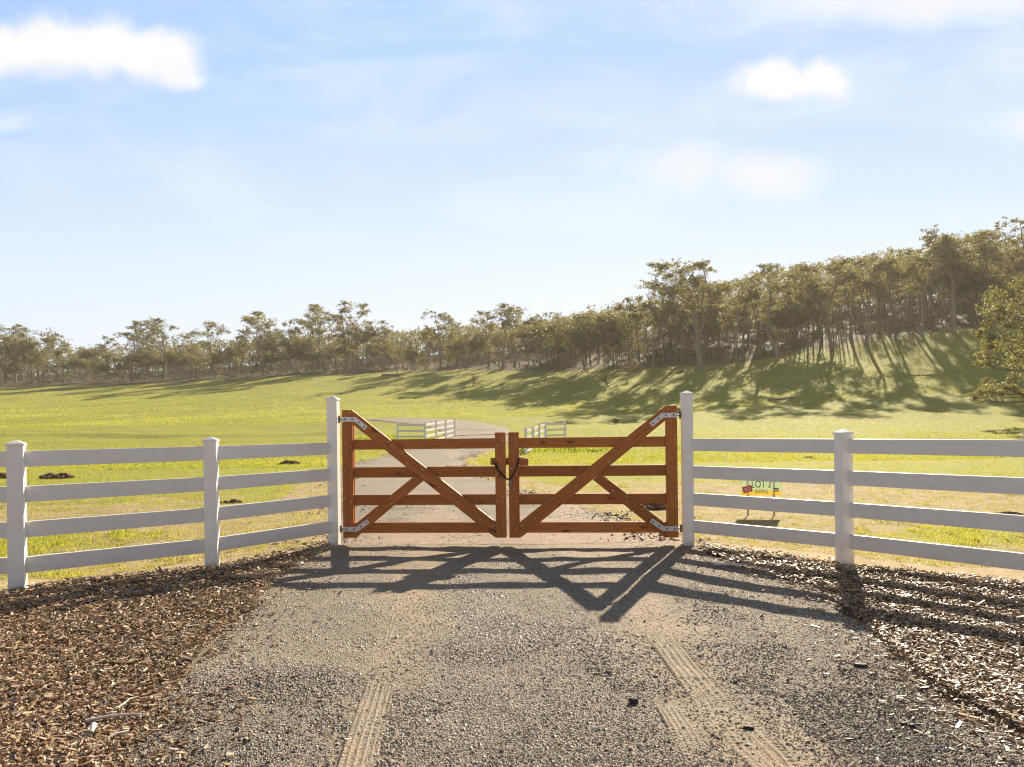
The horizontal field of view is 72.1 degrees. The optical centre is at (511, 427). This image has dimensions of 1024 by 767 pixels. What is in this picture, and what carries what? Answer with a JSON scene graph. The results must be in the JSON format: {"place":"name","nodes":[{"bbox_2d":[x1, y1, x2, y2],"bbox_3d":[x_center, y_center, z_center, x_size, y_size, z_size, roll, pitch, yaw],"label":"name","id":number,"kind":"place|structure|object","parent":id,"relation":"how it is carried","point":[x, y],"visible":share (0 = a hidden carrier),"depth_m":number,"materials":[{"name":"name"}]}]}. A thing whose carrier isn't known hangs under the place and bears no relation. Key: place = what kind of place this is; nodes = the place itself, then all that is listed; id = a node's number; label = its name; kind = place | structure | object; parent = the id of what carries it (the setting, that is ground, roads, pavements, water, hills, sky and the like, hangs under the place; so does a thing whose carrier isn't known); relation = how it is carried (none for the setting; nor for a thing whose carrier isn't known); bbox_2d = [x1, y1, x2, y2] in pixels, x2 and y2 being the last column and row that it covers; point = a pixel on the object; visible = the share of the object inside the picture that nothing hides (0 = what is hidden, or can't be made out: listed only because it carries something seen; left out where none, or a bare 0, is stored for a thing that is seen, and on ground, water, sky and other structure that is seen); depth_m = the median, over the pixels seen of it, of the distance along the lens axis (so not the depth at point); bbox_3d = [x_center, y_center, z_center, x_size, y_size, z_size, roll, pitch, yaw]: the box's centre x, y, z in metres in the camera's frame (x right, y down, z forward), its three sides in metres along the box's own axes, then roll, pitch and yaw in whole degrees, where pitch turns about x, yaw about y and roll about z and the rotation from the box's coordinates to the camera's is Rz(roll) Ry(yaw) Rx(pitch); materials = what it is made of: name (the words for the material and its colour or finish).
{"place":"outdoors","nodes":[
{"label":"outdoors","id":0,"kind":"place"},
{"bbox_2d":[0,295,1023,592],"bbox_3d":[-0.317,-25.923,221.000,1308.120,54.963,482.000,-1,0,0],"label":"ground","id":1,"kind":"structure","parent":0,"point":[866,403],"depth_m":79.06,"materials":[{"name":"green plant"}]},
{"bbox_2d":[0,361,34,381],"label":"gum tree","id":2,"kind":"object","parent":1,"relation":"on","point":[18,371],"visible":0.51,"depth_m":184.75,"materials":[{"name":"green plant"}]},
{"bbox_2d":[0,324,37,382],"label":"gum tree","id":3,"kind":"object","parent":1,"relation":"on","point":[22,328],"visible":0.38,"depth_m":183.00,"materials":[{"name":"green plant"}]},
{"bbox_2d":[0,327,76,382],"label":"tree","id":4,"kind":"object","parent":1,"relation":"on","point":[28,352],"visible":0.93,"depth_m":174.01,"materials":[{"name":"green plant"}]},
{"bbox_2d":[43,337,67,381],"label":"gum tree","id":5,"kind":"object","parent":1,"relation":"on","point":[59,352],"visible":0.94,"depth_m":175.54,"materials":[{"name":"green plant"}]},
{"bbox_2d":[39,472,74,478],"bbox_3d":[-14.839,1.596,22.995,1.142,0.256,0.808,-1,0,0],"label":"dirt mound","id":6,"kind":"object","parent":1,"relation":"on","point":[49,475],"visible":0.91,"depth_m":22.82,"materials":[{"name":"brown soil"}]},
{"bbox_2d":[43,354,104,381],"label":"gum tree","id":7,"kind":"object","parent":1,"relation":"on","point":[79,363],"visible":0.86,"depth_m":170.47,"materials":[{"name":"green plant"}]},
{"bbox_2d":[72,344,117,380],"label":"gum tree","id":8,"kind":"object","parent":1,"relation":"on","point":[84,353],"visible":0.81,"depth_m":177.23,"materials":[{"name":"green plant"}]},
{"bbox_2d":[81,361,120,384],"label":"gum tree","id":9,"kind":"object","parent":1,"relation":"on","point":[106,369],"visible":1,"depth_m":164.06,"materials":[{"name":"green plant"}]},
{"bbox_2d":[96,335,118,377],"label":"gum tree","id":10,"kind":"object","parent":1,"relation":"on","point":[106,343],"visible":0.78,"depth_m":189.69,"materials":[{"name":"green plant"}]},
{"bbox_2d":[110,346,162,380],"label":"gum tree","id":11,"kind":"object","parent":1,"relation":"on","point":[139,355],"visible":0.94,"depth_m":169.23,"materials":[{"name":"green plant"}]},
{"bbox_2d":[111,320,168,380],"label":"gum tree","id":12,"kind":"object","parent":1,"relation":"on","point":[135,337],"visible":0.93,"depth_m":174.22,"materials":[{"name":"green plant"}]},
{"bbox_2d":[0,437,330,592],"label":"rail fence","id":13,"kind":"object","parent":1,"relation":"on","point":[17,563],"visible":0.9,"depth_m":7.29,"materials":[{"name":"white wood"}]},
{"bbox_2d":[138,316,198,378],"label":"gum tree","id":14,"kind":"object","parent":1,"relation":"on","point":[154,329],"visible":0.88,"depth_m":177.16,"materials":[{"name":"green plant"}]},
{"bbox_2d":[154,342,207,378],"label":"gum tree","id":15,"kind":"object","parent":1,"relation":"on","point":[189,356],"visible":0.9,"depth_m":172.96,"materials":[{"name":"green plant"}]},
{"bbox_2d":[0,540,378,766],"bbox_3d":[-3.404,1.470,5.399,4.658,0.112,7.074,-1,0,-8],"label":"bark mulch","id":16,"kind":"object","parent":1,"relation":"on","point":[38,736],"visible":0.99,"depth_m":4.46,"materials":[{"name":"brown wood"}]},
{"bbox_2d":[85,713,143,721],"bbox_3d":[-1.980,1.445,3.513,0.267,0.026,0.020,-1,0,-12],"label":"stick","id":17,"kind":"object","parent":16,"relation":"on","point":[105,716],"visible":1,"depth_m":3.51,"materials":[{"name":"grey wood"}]},
{"bbox_2d":[181,320,231,376],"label":"gum tree","id":18,"kind":"object","parent":1,"relation":"on","point":[220,330],"visible":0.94,"depth_m":171.49,"materials":[{"name":"green plant"}]},
{"bbox_2d":[210,339,267,370],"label":"tree","id":19,"kind":"object","parent":1,"relation":"on","point":[241,349],"visible":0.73,"depth_m":172.44,"materials":[{"name":"green plant"}]},
{"bbox_2d":[238,311,285,374],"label":"gum tree","id":20,"kind":"object","parent":1,"relation":"on","point":[252,319],"visible":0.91,"depth_m":166.72,"materials":[{"name":"green plant"}]},
{"bbox_2d":[247,350,295,376],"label":"gum tree","id":21,"kind":"object","parent":1,"relation":"on","point":[270,359],"visible":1,"depth_m":158.92,"materials":[{"name":"green plant"}]},
{"bbox_2d":[250,326,327,373],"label":"tree","id":22,"kind":"object","parent":1,"relation":"on","point":[271,346],"visible":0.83,"depth_m":165.76,"materials":[{"name":"green plant"}]},
{"bbox_2d":[280,319,301,368],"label":"gum tree","id":23,"kind":"object","parent":1,"relation":"on","point":[290,331],"visible":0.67,"depth_m":175.88,"materials":[{"name":"green plant"}]},
{"bbox_2d":[282,341,323,371],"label":"gum tree","id":24,"kind":"object","parent":1,"relation":"on","point":[295,354],"visible":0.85,"depth_m":165.97,"materials":[{"name":"green plant"}]},
{"bbox_2d":[293,316,323,368],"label":"gum tree","id":25,"kind":"object","parent":1,"relation":"on","point":[300,321],"visible":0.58,"depth_m":180.06,"materials":[{"name":"green plant"}]},
{"bbox_2d":[301,304,337,370],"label":"gum tree","id":26,"kind":"object","parent":1,"relation":"on","point":[314,330],"visible":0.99,"depth_m":166.95,"materials":[{"name":"green plant"}]},
{"bbox_2d":[325,396,340,545],"bbox_3d":[-2.284,0.584,9.025,0.148,1.967,0.148,-1,0,4],"label":"gate post","id":27,"kind":"object","parent":1,"relation":"on","point":[333,456],"visible":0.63,"depth_m":8.96,"materials":[{"name":"white wood"}]},
{"bbox_2d":[338,410,506,537],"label":"timber gate","id":28,"kind":"structure","parent":27,"relation":"attached to","point":[418,472],"depth_m":8.93,"materials":[{"name":"brown wood"}]},
{"bbox_2d":[322,340,360,368],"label":"tree","id":29,"kind":"object","parent":1,"relation":"on","point":[330,351],"visible":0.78,"depth_m":170.12,"materials":[{"name":"green plant"}]},
{"bbox_2d":[328,300,371,369],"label":"gum tree","id":30,"kind":"object","parent":1,"relation":"on","point":[350,324],"visible":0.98,"depth_m":167.22,"materials":[{"name":"green plant"}]},
{"bbox_2d":[331,319,403,367],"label":"gum tree","id":31,"kind":"object","parent":1,"relation":"on","point":[361,335],"visible":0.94,"depth_m":169.12,"materials":[{"name":"green plant"}]},
{"bbox_2d":[365,319,394,366],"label":"gum tree","id":32,"kind":"object","parent":1,"relation":"on","point":[384,330],"visible":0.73,"depth_m":172.40,"materials":[{"name":"green plant"}]},
{"bbox_2d":[363,340,420,367],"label":"gum tree","id":33,"kind":"object","parent":1,"relation":"on","point":[389,351],"visible":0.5,"depth_m":165.05,"materials":[{"name":"green plant"}]},
{"bbox_2d":[390,342,432,371],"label":"gum tree","id":34,"kind":"object","parent":1,"relation":"on","point":[412,354],"visible":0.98,"depth_m":150.96,"materials":[{"name":"green plant"}]},
{"bbox_2d":[396,418,455,438],"bbox_3d":[-5.873,0.229,48.621,2.186,1.831,9.263,-1,0,7],"label":"rail fence","id":35,"kind":"object","parent":1,"relation":"on","point":[425,430],"visible":0.87,"depth_m":44.97,"materials":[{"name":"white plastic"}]},
{"bbox_2d":[419,325,434,368],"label":"gum tree","id":36,"kind":"object","parent":1,"relation":"on","point":[430,341],"visible":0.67,"depth_m":155.35,"materials":[{"name":"green plant"}]},
{"bbox_2d":[420,309,454,370],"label":"gum tree","id":37,"kind":"object","parent":1,"relation":"on","point":[448,317],"visible":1,"depth_m":150.71,"materials":[{"name":"green plant"}]},
{"bbox_2d":[431,321,462,366],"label":"gum tree","id":38,"kind":"object","parent":1,"relation":"on","point":[457,327],"visible":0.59,"depth_m":156.19,"materials":[{"name":"green plant"}]},
{"bbox_2d":[443,331,496,369],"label":"gum tree","id":39,"kind":"object","parent":1,"relation":"on","point":[475,345],"visible":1,"depth_m":146.26,"materials":[{"name":"green plant"}]},
{"bbox_2d":[468,310,497,366],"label":"gum tree","id":40,"kind":"object","parent":1,"relation":"on","point":[491,326],"visible":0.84,"depth_m":148.93,"materials":[{"name":"green plant"}]},
{"bbox_2d":[480,327,519,357],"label":"gum tree","id":41,"kind":"object","parent":1,"relation":"on","point":[500,338],"visible":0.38,"depth_m":173.11,"materials":[{"name":"green plant"}]},
{"bbox_2d":[478,303,533,368],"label":"gum tree","id":42,"kind":"object","parent":1,"relation":"on","point":[504,306],"visible":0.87,"depth_m":142.59,"materials":[{"name":"green plant"}]},
{"bbox_2d":[502,306,520,366],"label":"gum tree","id":43,"kind":"object","parent":1,"relation":"on","point":[505,314],"visible":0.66,"depth_m":142.97,"materials":[{"name":"green plant"}]},
{"bbox_2d":[0,323,1023,426],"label":"grass","id":44,"kind":"structure","parent":1,"relation":"on","point":[259,411],"depth_m":95.36,"materials":[{"name":"green plant"}]},
{"bbox_2d":[0,383,1023,470],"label":"grass","id":45,"kind":"structure","parent":1,"relation":"on","point":[558,458],"depth_m":47.39,"materials":[{"name":"green plant"}]},
{"bbox_2d":[0,233,1023,377],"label":"distant wood","id":46,"kind":"object","parent":1,"relation":"on","point":[472,328],"visible":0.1,"depth_m":195.29,"materials":[{"name":"green plant"}]},
{"bbox_2d":[1,259,1022,382],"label":"thicket","id":47,"kind":"object","parent":1,"relation":"on","point":[881,309],"visible":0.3,"depth_m":133.94,"materials":[{"name":"green plant"}]},
{"bbox_2d":[0,291,1023,386],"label":"undergrowth","id":48,"kind":"object","parent":1,"relation":"on","point":[593,353],"visible":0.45,"depth_m":147.70,"materials":[{"name":"green plant"}]},
{"bbox_2d":[518,314,544,369],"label":"gum tree","id":49,"kind":"object","parent":1,"relation":"on","point":[533,321],"visible":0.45,"depth_m":136.39,"materials":[{"name":"green plant"}]},
{"bbox_2d":[524,421,565,453],"bbox_3d":[1.619,0.529,41.642,1.179,1.871,9.614,-1,0,17],"label":"rail fence","id":50,"kind":"object","parent":1,"relation":"on","point":[538,426],"visible":0.54,"depth_m":43.96,"materials":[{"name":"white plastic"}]},
{"bbox_2d":[505,312,592,372],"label":"gum tree","id":51,"kind":"object","parent":1,"relation":"on","point":[538,336],"visible":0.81,"depth_m":125.29,"materials":[{"name":"green plant"}]},
{"bbox_2d":[534,312,650,368],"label":"gum tree","id":52,"kind":"object","parent":1,"relation":"on","point":[585,344],"visible":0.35,"depth_m":125.08,"materials":[{"name":"green plant"}]},
{"bbox_2d":[563,295,679,368],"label":"gum tree","id":53,"kind":"object","parent":1,"relation":"on","point":[610,330],"visible":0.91,"depth_m":118.62,"materials":[{"name":"green plant"}]},
{"bbox_2d":[613,295,646,362],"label":"gum tree","id":54,"kind":"object","parent":1,"relation":"on","point":[620,306],"visible":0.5,"depth_m":126.09,"materials":[{"name":"green plant"}]},
{"bbox_2d":[636,282,690,370],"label":"gum tree","id":55,"kind":"object","parent":1,"relation":"on","point":[658,316],"visible":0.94,"depth_m":113.72,"materials":[{"name":"green plant"}]},
{"bbox_2d":[647,258,695,359],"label":"gum tree","id":56,"kind":"object","parent":1,"relation":"on","point":[678,270],"visible":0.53,"depth_m":123.37,"materials":[{"name":"green plant"}]},
{"bbox_2d":[650,304,721,348],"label":"tree","id":57,"kind":"object","parent":1,"relation":"on","point":[678,327],"visible":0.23,"depth_m":136.51,"materials":[{"name":"green plant"}]},
{"bbox_2d":[679,391,694,545],"bbox_3d":[2.168,0.530,8.702,0.148,1.967,0.148,-1,0,4],"label":"gate post","id":58,"kind":"object","parent":1,"relation":"on","point":[687,460],"visible":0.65,"depth_m":8.64,"materials":[{"name":"white wood"}]},
{"bbox_2d":[490,405,681,537],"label":"timber gate","id":59,"kind":"structure","parent":58,"relation":"attached to","point":[599,468],"depth_m":8.77,"materials":[{"name":"brown wood"}]},
{"bbox_2d":[635,258,739,369],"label":"gum tree","id":60,"kind":"object","parent":1,"relation":"on","point":[697,285],"visible":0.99,"depth_m":112.19,"materials":[{"name":"green plant"}]},
{"bbox_2d":[676,263,709,357],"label":"gum tree","id":61,"kind":"object","parent":1,"relation":"on","point":[684,329],"visible":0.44,"depth_m":124.49,"materials":[{"name":"green plant"}]},
{"bbox_2d":[699,301,725,361],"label":"gum tree","id":62,"kind":"object","parent":1,"relation":"on","point":[713,336],"visible":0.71,"depth_m":117.60,"materials":[{"name":"green plant"}]},
{"bbox_2d":[697,273,733,354],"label":"gum tree","id":63,"kind":"object","parent":1,"relation":"on","point":[722,312],"visible":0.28,"depth_m":122.71,"materials":[{"name":"green plant"}]},
{"bbox_2d":[692,311,754,351],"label":"gum tree","id":64,"kind":"object","parent":1,"relation":"on","point":[738,326],"visible":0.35,"depth_m":123.09,"materials":[{"name":"green plant"}]},
{"bbox_2d":[720,286,760,366],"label":"gum tree","id":65,"kind":"object","parent":1,"relation":"on","point":[744,300],"visible":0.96,"depth_m":109.90,"materials":[{"name":"green plant"}]},
{"bbox_2d":[741,480,781,514],"bbox_3d":[4.096,1.097,11.569,0.655,0.805,0.031,-1,0,4],"label":"lot sign","id":66,"kind":"object","parent":1,"relation":"on","point":[759,488],"visible":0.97,"depth_m":11.56,"materials":[{"name":"yellow plastic"}]},
{"bbox_2d":[733,275,790,346],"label":"gum tree","id":67,"kind":"object","parent":1,"relation":"on","point":[743,289],"visible":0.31,"depth_m":124.25,"materials":[{"name":"green plant"}]},
{"bbox_2d":[737,262,800,358],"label":"gum tree","id":68,"kind":"object","parent":1,"relation":"on","point":[769,302],"visible":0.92,"depth_m":109.44,"materials":[{"name":"green plant"}]},
{"bbox_2d":[777,271,811,347],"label":"gum tree","id":69,"kind":"object","parent":1,"relation":"on","point":[790,291],"visible":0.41,"depth_m":116.15,"materials":[{"name":"green plant"}]},
{"bbox_2d":[754,299,840,347],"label":"tree","id":70,"kind":"object","parent":1,"relation":"on","point":[798,316],"visible":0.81,"depth_m":114.03,"materials":[{"name":"green plant"}]},
{"bbox_2d":[792,275,825,355],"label":"gum tree","id":71,"kind":"object","parent":1,"relation":"on","point":[808,302],"visible":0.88,"depth_m":108.15,"materials":[{"name":"green plant"}]},
{"bbox_2d":[646,322,977,363],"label":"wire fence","id":72,"kind":"object","parent":1,"relation":"on","point":[976,326],"visible":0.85,"depth_m":112.91,"materials":[{"name":"brown metal"}]},
{"bbox_2d":[798,266,839,339],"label":"gum tree","id":73,"kind":"object","parent":1,"relation":"on","point":[832,289],"visible":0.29,"depth_m":118.82,"materials":[{"name":"green plant"}]},
{"bbox_2d":[625,540,1023,766],"bbox_3d":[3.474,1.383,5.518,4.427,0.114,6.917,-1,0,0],"label":"bark mulch","id":74,"kind":"object","parent":1,"relation":"on","point":[973,676],"visible":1,"depth_m":4.89,"materials":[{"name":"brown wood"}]},
{"bbox_2d":[789,256,860,351],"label":"gum tree","id":75,"kind":"object","parent":1,"relation":"on","point":[827,268],"visible":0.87,"depth_m":107.40,"materials":[{"name":"green plant"}]},
{"bbox_2d":[831,261,858,337],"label":"gum tree","id":76,"kind":"object","parent":1,"relation":"on","point":[849,295],"visible":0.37,"depth_m":114.72,"materials":[{"name":"green plant"}]},
{"bbox_2d":[692,429,1023,570],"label":"rail fence","id":77,"kind":"object","parent":1,"relation":"on","point":[843,477],"visible":0.94,"depth_m":7.28,"materials":[{"name":"white wood"}]},
{"bbox_2d":[833,264,909,316],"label":"gum tree","id":78,"kind":"object","parent":1,"relation":"on","point":[897,292],"visible":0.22,"depth_m":136.00,"materials":[{"name":"green plant"}]},
{"bbox_2d":[863,256,888,332],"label":"gum tree","id":79,"kind":"object","parent":1,"relation":"on","point":[882,274],"visible":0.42,"depth_m":114.21,"materials":[{"name":"green plant"}]},
{"bbox_2d":[838,259,922,344],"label":"gum tree","id":80,"kind":"object","parent":1,"relation":"on","point":[861,293],"visible":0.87,"depth_m":107.80,"materials":[{"name":"green plant"}]},
{"bbox_2d":[862,252,909,340],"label":"gum tree","id":81,"kind":"object","parent":1,"relation":"on","point":[886,262],"visible":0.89,"depth_m":107.45,"materials":[{"name":"green plant"}]},
{"bbox_2d":[891,249,931,322],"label":"gum tree","id":82,"kind":"object","parent":1,"relation":"on","point":[897,266],"visible":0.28,"depth_m":121.23,"materials":[{"name":"green plant"}]},
{"bbox_2d":[888,231,961,337],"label":"gum tree","id":83,"kind":"object","parent":1,"relation":"on","point":[948,241],"visible":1,"depth_m":104.82,"materials":[{"name":"green plant"}]},
{"bbox_2d":[912,240,958,324],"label":"gum tree","id":84,"kind":"object","parent":1,"relation":"on","point":[926,260],"visible":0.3,"depth_m":116.17,"materials":[{"name":"green plant"}]},
{"bbox_2d":[918,224,980,332],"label":"gum tree","id":85,"kind":"object","parent":1,"relation":"on","point":[954,255],"visible":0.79,"depth_m":107.69,"materials":[{"name":"green plant"}]},
{"bbox_2d":[898,255,1011,305],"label":"gum tree","id":86,"kind":"object","parent":1,"relation":"on","point":[919,281],"visible":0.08,"depth_m":121.22,"materials":[{"name":"green plant"}]},
{"bbox_2d":[932,229,999,318],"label":"gum tree","id":87,"kind":"object","parent":1,"relation":"on","point":[967,294],"visible":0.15,"depth_m":115.06,"materials":[{"name":"green plant"}]},
{"bbox_2d":[923,242,1023,318],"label":"gum tree","id":88,"kind":"object","parent":1,"relation":"on","point":[962,289],"visible":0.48,"depth_m":112.53,"materials":[{"name":"green plant"}]},
{"bbox_2d":[935,229,1019,327],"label":"gum tree","id":89,"kind":"object","parent":1,"relation":"on","point":[981,237],"visible":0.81,"depth_m":106.87,"materials":[{"name":"green plant"}]},
{"bbox_2d":[964,273,1023,406],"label":"olive tree","id":90,"kind":"object","parent":1,"relation":"on","point":[1018,354],"visible":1,"depth_m":53.77,"materials":[{"name":"green plant"}]},
{"bbox_2d":[985,216,1023,325],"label":"gum tree","id":91,"kind":"object","parent":1,"relation":"on","point":[1014,264],"visible":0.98,"depth_m":104.64,"materials":[{"name":"green plant"}]},
{"bbox_2d":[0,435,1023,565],"bbox_3d":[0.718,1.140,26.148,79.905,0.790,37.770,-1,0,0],"label":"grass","id":92,"kind":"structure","parent":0,"point":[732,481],"depth_m":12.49,"materials":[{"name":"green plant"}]},
{"bbox_2d":[0,0,1023,375],"label":"sky","id":93,"kind":"structure","parent":0,"point":[186,164],"materials":[{"name":"blue"}]},
{"bbox_2d":[355,433,680,453],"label":"lush grass","id":94,"kind":"structure","parent":0,"point":[537,450],"depth_m":39.24,"materials":[{"name":"green plant"}]},
{"bbox_2d":[110,418,1023,766],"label":"road","id":95,"kind":"structure","parent":0,"point":[591,550],"depth_m":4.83,"materials":[{"name":"grey gravel"}]},
{"bbox_2d":[336,614,400,766],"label":"tyre track","id":96,"kind":"structure","parent":95,"relation":"on","point":[347,750],"depth_m":3.56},
{"bbox_2d":[267,443,711,544],"bbox_3d":[-2.756,1.185,27.919,9.232,0.708,38.440,-1,0,-4],"label":"rubble","id":97,"kind":"object","parent":95,"relation":"on","point":[606,514],"visible":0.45,"depth_m":11.08,"materials":[{"name":"stone"}]},
{"bbox_2d":[654,701,714,766],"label":"tyre track","id":98,"kind":"structure","parent":95,"relation":"on","point":[675,713],"depth_m":3.40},
{"bbox_2d":[646,632,799,766],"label":"tyre track","id":99,"kind":"structure","parent":95,"relation":"on","point":[774,752],"depth_m":3.77,"materials":[{"name":"sand"},{"name":"dirt"}]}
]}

